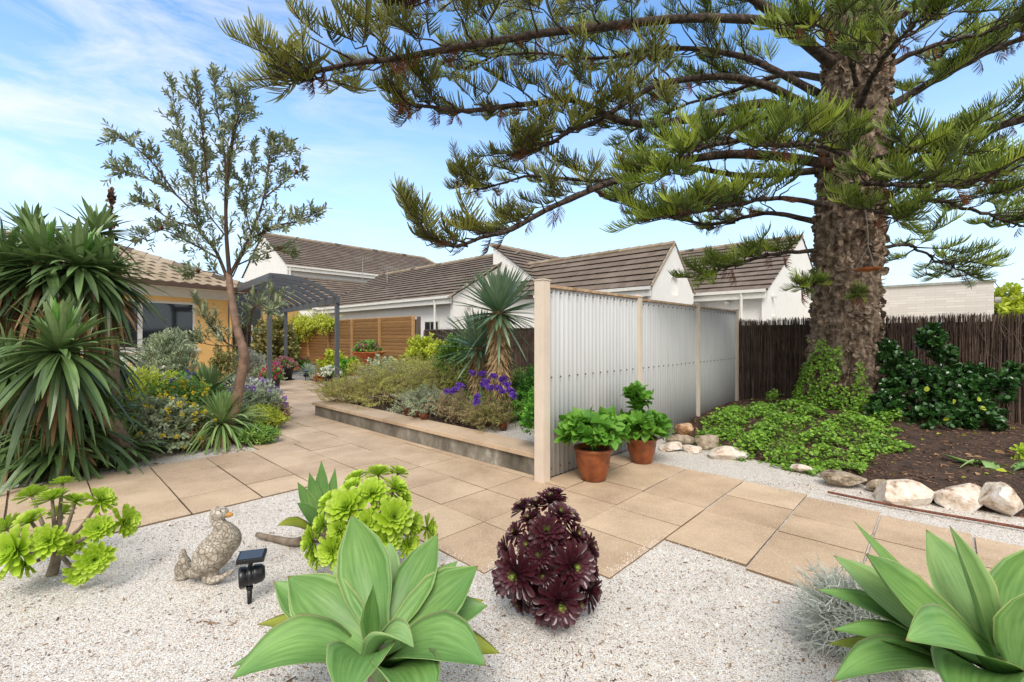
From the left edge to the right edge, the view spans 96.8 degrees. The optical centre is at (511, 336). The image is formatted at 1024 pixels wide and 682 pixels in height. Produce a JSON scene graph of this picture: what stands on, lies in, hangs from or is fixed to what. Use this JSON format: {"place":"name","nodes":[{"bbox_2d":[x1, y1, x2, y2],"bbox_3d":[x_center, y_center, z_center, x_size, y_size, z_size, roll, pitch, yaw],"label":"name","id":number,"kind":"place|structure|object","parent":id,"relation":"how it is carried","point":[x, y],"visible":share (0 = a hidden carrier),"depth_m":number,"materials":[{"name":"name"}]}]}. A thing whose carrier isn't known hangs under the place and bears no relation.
{"place":"outdoors","nodes":[
{"label":"outdoors","id":0,"kind":"place"},
{"bbox_2d":[234,365,385,392],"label":"gravel yard","id":1,"kind":"structure","parent":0,"point":[296,375],"depth_m":17.31,"materials":[{"name":"grey gravel"}]},
{"bbox_2d":[6,231,256,385],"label":"yellow house","id":2,"kind":"structure","parent":1,"relation":"on","point":[211,288],"depth_m":11.54,"materials":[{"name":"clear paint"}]},
{"bbox_2d":[82,299,195,350],"bbox_3d":[-8.942,-0.290,10.618,0.070,1.190,2.800,0,0,30],"label":"window","id":3,"kind":"structure","parent":2,"relation":"in","point":[178,314],"depth_m":11.18,"materials":[{"name":"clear glass"}]},
{"bbox_2d":[228,297,262,357],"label":"shrub","id":4,"kind":"object","parent":1,"relation":"on","point":[257,313],"visible":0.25,"depth_m":18.68,"materials":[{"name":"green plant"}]},
{"bbox_2d":[232,347,266,380],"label":"shrub","id":5,"kind":"object","parent":1,"relation":"on","point":[252,360],"visible":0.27,"depth_m":14.47,"materials":[{"name":"grey plant"}]},
{"bbox_2d":[248,316,300,367],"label":"shrub","id":6,"kind":"object","parent":1,"relation":"on","point":[260,344],"visible":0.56,"depth_m":17.29,"materials":[{"name":"green plant"}]},
{"bbox_2d":[261,298,298,323],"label":"yellow wing","id":7,"kind":"structure","parent":1,"relation":"on","point":[290,315],"depth_m":23.46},
{"bbox_2d":[315,348,347,370],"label":"shrub","id":8,"kind":"object","parent":1,"relation":"on","point":[330,356],"visible":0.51,"depth_m":15.28,"materials":[{"name":"yellow plant"}]},
{"bbox_2d":[340,356,361,378],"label":"shrub","id":9,"kind":"object","parent":1,"relation":"on","point":[343,362],"visible":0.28,"depth_m":14.66,"materials":[{"name":"green plant"}]},
{"bbox_2d":[297,316,420,369],"bbox_3d":[-7.829,0.347,21.019,11.846,2.275,0.240,0,0,43],"label":"timber fence","id":10,"kind":"object","parent":1,"relation":"on","point":[390,335],"visible":0.52,"depth_m":19.41,"materials":[{"name":"brown wood"}]},
{"bbox_2d":[288,308,340,342],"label":"hanging creeper","id":11,"kind":"object","parent":10,"relation":"hanging from","point":[301,326],"visible":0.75,"depth_m":22.19,"materials":[{"name":"green plant"}]},
{"bbox_2d":[316,250,520,337],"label":"white house","id":12,"kind":"structure","parent":1,"relation":"on","point":[422,292],"depth_m":22.30,"materials":[{"name":"brown tile"}]},
{"bbox_2d":[424,320,439,329],"bbox_3d":[-3.545,-0.410,20.093,1.050,0.610,0.075,0,0,43],"label":"window","id":13,"kind":"structure","parent":12,"relation":"in","point":[428,325],"depth_m":20.08,"materials":[{"name":"white glass"}]},
{"bbox_2d":[490,242,560,322],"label":"white house","id":14,"kind":"structure","parent":1,"relation":"on","point":[506,256],"depth_m":20.82,"materials":[{"name":"white paint"}]},
{"bbox_2d":[511,240,695,327],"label":"white house","id":15,"kind":"structure","parent":1,"relation":"on","point":[643,270],"depth_m":16.69,"materials":[{"name":"brown tile"}]},
{"bbox_2d":[677,234,812,324],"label":"white house","id":16,"kind":"structure","parent":1,"relation":"on","point":[755,293],"depth_m":17.79,"materials":[{"name":"white paint"}]},
{"bbox_2d":[0,424,1023,681],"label":"gravel bed","id":17,"kind":"object","parent":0,"point":[600,618],"visible":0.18,"depth_m":2.37,"materials":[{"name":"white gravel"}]},
{"bbox_2d":[0,476,141,586],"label":"tree aeonium","id":18,"kind":"object","parent":17,"relation":"on","point":[56,543],"visible":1,"depth_m":2.64,"materials":[{"name":"green plant"}]},
{"bbox_2d":[0,196,174,495],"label":"giant yucca","id":19,"kind":"object","parent":17,"relation":"on","point":[61,408],"visible":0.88,"depth_m":4.67,"materials":[{"name":"green plant"}]},
{"bbox_2d":[105,187,118,245],"bbox_3d":[-5.220,-0.256,5.894,0.192,3.401,0.171,0,0,-26],"label":"flower spike","id":20,"kind":"object","parent":19,"relation":"part of","point":[111,199],"visible":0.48,"depth_m":5.89,"materials":[{"name":"brown plant"}]},
{"bbox_2d":[23,438,250,486],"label":"leaf litter","id":21,"kind":"object","parent":17,"relation":"on","point":[175,452],"visible":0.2,"depth_m":5.67,"materials":[{"name":"brown plant"}]},
{"bbox_2d":[124,365,182,398],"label":"shrub","id":22,"kind":"object","parent":17,"relation":"on","point":[143,374],"visible":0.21,"depth_m":7.54,"materials":[{"name":"green plant"}]},
{"bbox_2d":[120,350,187,393],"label":"shrub","id":23,"kind":"object","parent":17,"relation":"on","point":[126,361],"visible":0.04,"depth_m":8.71,"materials":[{"name":"plant"}]},
{"bbox_2d":[134,326,200,384],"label":"shrub","id":24,"kind":"object","parent":17,"relation":"on","point":[165,345],"visible":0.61,"depth_m":8.86,"materials":[{"name":"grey plant"}]},
{"bbox_2d":[122,393,217,452],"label":"flowering shrub","id":25,"kind":"object","parent":17,"relation":"on","point":[159,419],"visible":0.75,"depth_m":5.65,"materials":[{"name":"green plant"}]},
{"bbox_2d":[128,376,223,438],"bbox_3d":[-4.572,1.044,6.278,1.437,1.009,1.186,0,0,0],"label":"flowering shrub","id":26,"kind":"object","parent":17,"relation":"on","point":[189,392],"visible":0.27,"depth_m":6.23,"materials":[{"name":"green plant"}]},
{"bbox_2d":[128,369,226,397],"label":"flowering shrub","id":27,"kind":"object","parent":17,"relation":"on","point":[189,374],"visible":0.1,"depth_m":8.06,"materials":[{"name":"yellow plant"}]},
{"bbox_2d":[174,549,190,580],"bbox_3d":[-1.979,1.369,2.740,0.095,0.180,0.089,0,0,0],"label":"duckling statue","id":28,"kind":"object","parent":17,"relation":"on","point":[182,566],"visible":0.77,"depth_m":2.71,"materials":[{"name":"stone"}]},
{"bbox_2d":[163,425,215,451],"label":"shrub","id":29,"kind":"object","parent":17,"relation":"on","point":[192,432],"visible":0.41,"depth_m":5.80,"materials":[{"name":"green plant"}]},
{"bbox_2d":[164,360,253,408],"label":"strappy plant","id":30,"kind":"object","parent":17,"relation":"on","point":[208,375],"visible":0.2,"depth_m":7.13,"materials":[{"name":"green plant"}]},
{"bbox_2d":[185,506,241,583],"bbox_3d":[-1.778,1.226,2.707,0.322,0.438,0.208,0,0,0],"label":"duck statue","id":31,"kind":"object","parent":17,"relation":"on","point":[216,548],"visible":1,"depth_m":2.65,"materials":[{"name":"stone"}]},
{"bbox_2d":[95,61,332,441],"bbox_3d":[-3.963,-1.276,6.231,3.629,5.564,1.670,0,0,0],"label":"banksia tree","id":32,"kind":"object","parent":17,"relation":"on","point":[206,156],"visible":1,"depth_m":6.19,"materials":[{"name":"green plant"}]},
{"bbox_2d":[165,388,268,455],"bbox_3d":[-3.906,1.319,6.136,1.343,1.290,1.332,0,0,0],"label":"strappy plant","id":33,"kind":"object","parent":17,"relation":"on","point":[220,407],"visible":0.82,"depth_m":6.02,"materials":[{"name":"green plant"}]},
{"bbox_2d":[226,399,272,441],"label":"strappy plant","id":34,"kind":"object","parent":17,"relation":"on","point":[244,411],"visible":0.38,"depth_m":6.49,"materials":[{"name":"green plant"}]},
{"bbox_2d":[236,548,266,603],"bbox_3d":[-1.422,1.333,2.487,0.144,0.314,0.110,0,0,-24],"label":"solar light","id":35,"kind":"object","parent":17,"relation":"on","point":[250,575],"visible":0.99,"depth_m":2.46,"materials":[{"name":"black plastic"}]},
{"bbox_2d":[238,403,290,426],"bbox_3d":[-4.008,1.281,7.119,1.002,0.437,0.795,0,0,0],"label":"succulent mound","id":36,"kind":"object","parent":17,"relation":"on","point":[274,415],"visible":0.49,"depth_m":7.04,"materials":[{"name":"green plant"}]},
{"bbox_2d":[272,401,292,416],"bbox_3d":[-4.070,1.314,7.907,0.518,0.423,0.414,0,0,20],"label":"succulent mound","id":37,"kind":"object","parent":17,"relation":"on","point":[285,410],"visible":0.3,"depth_m":7.86,"materials":[{"name":"plant"}]},
{"bbox_2d":[255,461,347,545],"bbox_3d":[-1.460,1.179,3.171,0.764,0.614,0.453,0,0,0],"label":"agave","id":38,"kind":"object","parent":17,"relation":"on","point":[312,494],"visible":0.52,"depth_m":3.15,"materials":[{"name":"green plant"}]},
{"bbox_2d":[230,514,499,681],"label":"agave","id":39,"kind":"object","parent":17,"relation":"on","point":[371,609],"visible":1,"depth_m":1.68,"materials":[{"name":"green plant"}]},
{"bbox_2d":[300,464,437,570],"bbox_3d":[-0.873,1.170,2.785,0.654,0.652,0.678,0,0,43],"label":"tree aeonium","id":40,"kind":"object","parent":17,"relation":"on","point":[391,520],"visible":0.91,"depth_m":2.68,"materials":[{"name":"green plant"}]},
{"bbox_2d":[2,481,989,681],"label":"bark crumbs","id":41,"kind":"object","parent":17,"relation":"on","point":[478,590],"visible":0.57,"depth_m":2.28,"materials":[{"name":"brown wood"}]},
{"bbox_2d":[312,380,742,475],"bbox_3d":[-1.390,1.342,10.657,10.755,0.266,6.432,0,0,43],"label":"raised bed","id":42,"kind":"object","parent":17,"relation":"on","point":[511,447],"visible":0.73,"depth_m":6.05,"materials":[{"name":"soil"}]},
{"bbox_2d":[302,375,389,403],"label":"shrub","id":43,"kind":"object","parent":42,"relation":"on","point":[332,394],"visible":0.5,"depth_m":8.45,"materials":[{"name":"green plant"}]},
{"bbox_2d":[303,357,451,408],"bbox_3d":[-2.337,0.872,8.588,3.065,1.059,2.588,0,0,0],"label":"shrub","id":44,"kind":"object","parent":42,"relation":"on","point":[383,379],"visible":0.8,"depth_m":8.18,"materials":[{"name":"green plant"}]},
{"bbox_2d":[359,354,412,393],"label":"shrub","id":45,"kind":"object","parent":42,"relation":"on","point":[376,363],"visible":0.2,"depth_m":10.35,"materials":[{"name":"grey plant"}]},
{"bbox_2d":[385,380,449,417],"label":"shrub","id":46,"kind":"object","parent":42,"relation":"on","point":[413,397],"visible":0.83,"depth_m":7.09,"materials":[{"name":"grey plant"}]},
{"bbox_2d":[393,332,445,379],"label":"shrub","id":47,"kind":"object","parent":42,"relation":"on","point":[424,345],"visible":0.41,"depth_m":12.57,"materials":[{"name":"green plant"}]},
{"bbox_2d":[373,350,465,391],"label":"shrub","id":48,"kind":"object","parent":42,"relation":"on","point":[414,360],"visible":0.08,"depth_m":9.55,"materials":[{"name":"green plant"}]},
{"bbox_2d":[365,355,525,403],"bbox_3d":[-1.169,0.844,8.671,2.988,1.121,2.495,0,0,0],"label":"shrub","id":49,"kind":"object","parent":42,"relation":"on","point":[430,370],"visible":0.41,"depth_m":8.12,"materials":[{"name":"green plant"}]},
{"bbox_2d":[418,387,472,423],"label":"shrub","id":50,"kind":"object","parent":42,"relation":"on","point":[446,401],"visible":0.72,"depth_m":6.69,"materials":[{"name":"brown plant"}]},
{"bbox_2d":[430,330,472,394],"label":"shrub","id":51,"kind":"object","parent":42,"relation":"on","point":[445,350],"visible":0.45,"depth_m":8.37,"materials":[{"name":"green plant"}]},
{"bbox_2d":[437,395,488,427],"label":"shrub","id":52,"kind":"object","parent":42,"relation":"on","point":[452,413],"visible":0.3,"depth_m":6.38,"materials":[{"name":"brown plant"}]},
{"bbox_2d":[436,308,521,401],"bbox_3d":[-0.539,0.479,7.204,1.528,1.902,1.615,0,0,0],"label":"spiky palm","id":53,"kind":"object","parent":42,"relation":"on","point":[475,354],"visible":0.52,"depth_m":7.05,"materials":[{"name":"green plant"}]},
{"bbox_2d":[443,369,532,428],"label":"purple flowers","id":54,"kind":"object","parent":42,"relation":"on","point":[486,382],"visible":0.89,"depth_m":6.08,"materials":[{"name":"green plant"}]},
{"bbox_2d":[459,391,516,432],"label":"shrub","id":55,"kind":"object","parent":42,"relation":"on","point":[495,415],"visible":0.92,"depth_m":5.98,"materials":[{"name":"green plant"}]},
{"bbox_2d":[443,264,543,425],"bbox_3d":[-0.185,0.213,6.501,1.613,2.456,1.614,0,0,0],"label":"spiky palm","id":56,"kind":"object","parent":42,"relation":"on","point":[499,294],"visible":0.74,"depth_m":6.36,"materials":[{"name":"green plant"}]},
{"bbox_2d":[463,386,528,415],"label":"shrub","id":57,"kind":"object","parent":42,"relation":"on","point":[520,410],"visible":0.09,"depth_m":6.76,"materials":[{"name":"green plant"}]},
{"bbox_2d":[460,366,532,393],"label":"shrub","id":58,"kind":"object","parent":42,"relation":"on","point":[517,378],"visible":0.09,"depth_m":8.24,"materials":[{"name":"green plant"}]},
{"bbox_2d":[517,388,533,434],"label":"shrub","id":59,"kind":"object","parent":42,"relation":"on","point":[528,413],"visible":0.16,"depth_m":4.88,"materials":[{"name":"green plant"}]},
{"bbox_2d":[517,363,533,401],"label":"shrub","id":60,"kind":"object","parent":42,"relation":"on","point":[528,383],"visible":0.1,"depth_m":7.01,"materials":[{"name":"green plant"}]},
{"bbox_2d":[491,487,601,629],"bbox_3d":[0.183,1.178,2.398,0.576,0.639,0.538,0,0,0],"label":"tree aeonium","id":61,"kind":"object","parent":17,"relation":"on","point":[546,559],"visible":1,"depth_m":2.30,"materials":[{"name":"purple plant"}]},
{"bbox_2d":[533,279,739,482],"bbox_3d":[2.320,0.446,6.695,0.130,2.038,5.997,0,0,43],"label":"corrugated fence","id":62,"kind":"object","parent":17,"relation":"on","point":[595,350],"visible":0.72,"depth_m":5.65,"materials":[{"name":"white metal"}]},
{"bbox_2d":[659,441,682,451],"bbox_3d":[2.046,1.414,5.856,0.314,0.110,0.239,0,0,0],"label":"rock","id":63,"kind":"object","parent":17,"relation":"on","point":[671,446],"visible":1,"depth_m":5.80,"materials":[{"name":"white stone"}]},
{"bbox_2d":[665,434,694,444],"bbox_3d":[2.263,1.398,6.109,0.430,0.173,0.268,0,0,-24],"label":"rock","id":64,"kind":"object","parent":17,"relation":"on","point":[682,439],"visible":0.63,"depth_m":6.03,"materials":[{"name":"beige stone"}]},
{"bbox_2d":[675,423,693,434],"bbox_3d":[2.342,1.254,6.156,0.240,0.162,0.187,0,0,0],"label":"rock","id":65,"kind":"object","parent":64,"relation":"on","point":[685,428],"visible":0.99,"depth_m":6.11,"materials":[{"name":"stone"}]},
{"bbox_2d":[682,445,701,453],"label":"rock","id":66,"kind":"object","parent":17,"relation":"on","point":[691,449],"visible":1,"depth_m":5.71,"materials":[{"name":"white stone"}]},
{"bbox_2d":[695,434,718,449],"bbox_3d":[2.543,1.390,5.971,0.298,0.214,0.264,0,0,-24],"label":"rock","id":67,"kind":"object","parent":17,"relation":"on","point":[708,441],"visible":0.86,"depth_m":5.91,"materials":[{"name":"beige stone"}]},
{"bbox_2d":[708,446,747,459],"bbox_3d":[2.596,1.408,5.500,0.458,0.160,0.319,0,0,0],"label":"rock","id":68,"kind":"object","parent":17,"relation":"on","point":[727,452],"visible":0.98,"depth_m":5.40,"materials":[{"name":"white stone"}]},
{"bbox_2d":[790,464,811,472],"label":"rock","id":69,"kind":"object","parent":17,"relation":"on","point":[799,467],"visible":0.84,"depth_m":4.84,"materials":[{"name":"white stone"}]},
{"bbox_2d":[820,469,866,486],"bbox_3d":[3.245,1.390,4.451,0.409,0.160,0.265,0,0,0],"label":"rock","id":70,"kind":"object","parent":17,"relation":"on","point":[838,478],"visible":1,"depth_m":4.36,"materials":[{"name":"beige stone"}]},
{"bbox_2d":[772,553,937,681],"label":"silver bush","id":71,"kind":"object","parent":17,"relation":"on","point":[839,612],"visible":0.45,"depth_m":2.10,"materials":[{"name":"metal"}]},
{"bbox_2d":[866,479,884,490],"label":"rock","id":72,"kind":"object","parent":17,"relation":"on","point":[871,485],"visible":0.52,"depth_m":4.26,"materials":[{"name":"beige stone"}]},
{"bbox_2d":[872,479,934,506],"bbox_3d":[3.439,1.380,4.051,0.446,0.217,0.334,0,0,0],"label":"rock","id":73,"kind":"object","parent":17,"relation":"on","point":[905,492],"visible":0.92,"depth_m":3.94,"materials":[{"name":"white stone"}]},
{"bbox_2d":[816,521,1023,681],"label":"agave","id":74,"kind":"object","parent":17,"relation":"on","point":[960,617],"visible":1,"depth_m":1.45,"materials":[{"name":"green plant"}]},
{"bbox_2d":[828,491,1023,529],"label":"steel rod","id":75,"kind":"object","parent":17,"relation":"on","point":[938,513],"visible":1,"depth_m":3.70,"materials":[{"name":"brown metal"}]},
{"bbox_2d":[933,483,982,511],"bbox_3d":[3.845,1.381,3.910,0.412,0.218,0.282,0,0,0],"label":"rock","id":76,"kind":"object","parent":17,"relation":"on","point":[963,497],"visible":0.93,"depth_m":3.84,"materials":[{"name":"white stone"}]},
{"bbox_2d":[978,482,1023,515],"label":"rock","id":77,"kind":"object","parent":17,"relation":"on","point":[1002,498],"visible":0.96,"depth_m":3.68,"materials":[{"name":"white stone"}]},
{"bbox_2d":[0,379,1023,589],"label":"paving","id":78,"kind":"structure","parent":0,"point":[742,523],"depth_m":3.99,"materials":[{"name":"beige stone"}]},
{"bbox_2d":[202,342,245,392],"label":"shrub","id":79,"kind":"object","parent":78,"relation":"on","point":[221,360],"visible":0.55,"depth_m":9.49,"materials":[{"name":"green plant"}]},
{"bbox_2d":[220,384,288,421],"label":"flowering shrub","id":80,"kind":"object","parent":78,"relation":"on","point":[262,399],"visible":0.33,"depth_m":7.67,"materials":[{"name":"purple plant"}]},
{"bbox_2d":[231,377,283,403],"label":"flowering shrub","id":81,"kind":"object","parent":78,"relation":"on","point":[265,383],"visible":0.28,"depth_m":8.78,"materials":[{"name":"white plant"}]},
{"bbox_2d":[234,420,281,444],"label":"shrub","id":82,"kind":"object","parent":78,"relation":"on","point":[260,437],"visible":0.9,"depth_m":6.11,"materials":[{"name":"green plant"}]},
{"bbox_2d":[248,363,285,380],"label":"shrub","id":83,"kind":"object","parent":78,"relation":"on","point":[255,373],"visible":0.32,"depth_m":13.43,"materials":[{"name":"green plant"}]},
{"bbox_2d":[258,362,284,389],"bbox_3d":[-6.294,1.058,11.868,0.591,0.774,0.656,0,0,0],"label":"flower pot","id":84,"kind":"object","parent":78,"relation":"on","point":[277,371],"visible":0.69,"depth_m":11.80,"materials":[{"name":"plant"}]},
{"bbox_2d":[272,356,298,380],"bbox_3d":[-7.594,1.035,15.192,0.830,0.821,0.787,0,0,0],"label":"flower pot","id":85,"kind":"object","parent":78,"relation":"on","point":[290,364],"visible":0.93,"depth_m":15.06,"materials":[{"name":"plant"}]},
{"bbox_2d":[235,273,339,394],"bbox_3d":[-7.262,0.020,13.383,1.976,2.870,7.703,0,0,-38],"label":"pergola","id":86,"kind":"object","parent":78,"relation":"on","point":[283,280],"visible":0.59,"depth_m":11.14,"materials":[{"name":"grey metal"}]},
{"bbox_2d":[317,365,342,387],"bbox_3d":[-5.102,1.114,12.904,0.649,0.663,0.681,0,0,0],"label":"flower pot","id":87,"kind":"object","parent":78,"relation":"on","point":[329,370],"visible":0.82,"depth_m":12.73,"materials":[{"name":"plant"}]},
{"bbox_2d":[351,339,386,368],"bbox_3d":[-3.833,0.751,12.200,0.920,1.388,0.920,0,0,0],"label":"terracotta bowl","id":88,"kind":"object","parent":78,"relation":"on","point":[362,352],"visible":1,"depth_m":12.00,"materials":[{"name":"orange ceramic"}]},
{"bbox_2d":[116,456,1023,583],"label":"stray pebbles","id":89,"kind":"object","parent":78,"relation":"on","point":[487,569],"visible":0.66,"depth_m":3.04,"materials":[{"name":"grey stone"}]},
{"bbox_2d":[554,404,630,481],"bbox_3d":[0.815,1.059,4.608,0.794,0.765,0.686,0,0,0],"label":"potted hydrangea","id":90,"kind":"object","parent":78,"relation":"on","point":[602,433],"visible":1,"depth_m":4.47,"materials":[{"name":"plant"}]},
{"bbox_2d":[616,380,674,463],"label":"potted hydrangea","id":91,"kind":"object","parent":78,"relation":"on","point":[644,425],"visible":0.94,"depth_m":5.13,"materials":[{"name":"plant"}]},
{"bbox_2d":[0,0,1023,293],"label":"sky","id":92,"kind":"structure","parent":0,"point":[67,66],"materials":[{"name":"blue"}]},
{"bbox_2d":[672,397,1023,517],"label":"soil bed","id":93,"kind":"object","parent":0,"point":[894,468],"visible":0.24,"depth_m":5.10,"materials":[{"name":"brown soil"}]},
{"bbox_2d":[214,0,1023,408],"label":"pine tree","id":94,"kind":"object","parent":93,"relation":"on","point":[864,152],"visible":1,"depth_m":5.97,"materials":[{"name":"green plant"}]},
{"bbox_2d":[791,339,871,412],"bbox_3d":[4.828,0.687,6.997,0.598,1.322,1.366,0,0,-28],"label":"climbing ivy","id":95,"kind":"object","parent":94,"relation":"attached to","point":[800,386],"visible":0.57,"depth_m":6.95,"materials":[{"name":"green plant"}]},
{"bbox_2d":[854,191,881,271],"bbox_3d":[4.934,-1.489,6.300,0.310,1.156,0.308,0,0,0],"label":"bird feeder","id":96,"kind":"object","parent":94,"relation":"hanging from","point":[867,269],"visible":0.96,"depth_m":6.28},
{"bbox_2d":[692,389,925,477],"bbox_3d":[4.033,1.161,6.424,2.604,0.719,3.959,0,0,39],"label":"ivy ground cover","id":97,"kind":"object","parent":93,"relation":"on","point":[765,410],"visible":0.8,"depth_m":5.80,"materials":[{"name":"green plant"}]},
{"bbox_2d":[695,399,1023,480],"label":"dry leaves","id":98,"kind":"object","parent":93,"relation":"on","point":[997,451],"visible":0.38,"depth_m":5.04,"materials":[{"name":"brown plant"}]},
{"bbox_2d":[863,322,1023,431],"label":"glossy shrub","id":99,"kind":"object","parent":93,"relation":"on","point":[958,394],"visible":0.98,"depth_m":6.29,"materials":[{"name":"green plant"}]},
{"bbox_2d":[959,459,1004,469],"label":"fallen leaf","id":100,"kind":"object","parent":93,"relation":"on","point":[990,464],"visible":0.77,"depth_m":4.59,"materials":[{"name":"green plant"}]},
{"bbox_2d":[1009,442,1023,459],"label":"aeonium","id":101,"kind":"object","parent":93,"relation":"on","point":[1020,449],"visible":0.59,"depth_m":4.81,"materials":[{"name":"green plant"}]},
{"label":"ground","id":102,"kind":"structure","parent":0,"visible":0},
{"bbox_2d":[241,233,435,319],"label":"white house","id":103,"kind":"structure","parent":102,"relation":"on","point":[335,268],"depth_m":33.55,"materials":[{"name":"brown tile"}]},
{"bbox_2d":[423,311,1023,423],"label":"brushwood fence","id":104,"kind":"object","parent":102,"relation":"on","point":[771,355],"visible":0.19,"depth_m":8.66,"materials":[{"name":"brown wood"}]},
{"bbox_2d":[879,279,1001,322],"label":"brick building","id":105,"kind":"structure","parent":102,"relation":"on","point":[956,298],"depth_m":19.09,"materials":[{"name":"brick"}]},
{"bbox_2d":[994,282,1023,320],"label":"tree","id":106,"kind":"object","parent":102,"relation":"on","point":[1006,305],"visible":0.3,"depth_m":46.87,"materials":[{"name":"green plant"}]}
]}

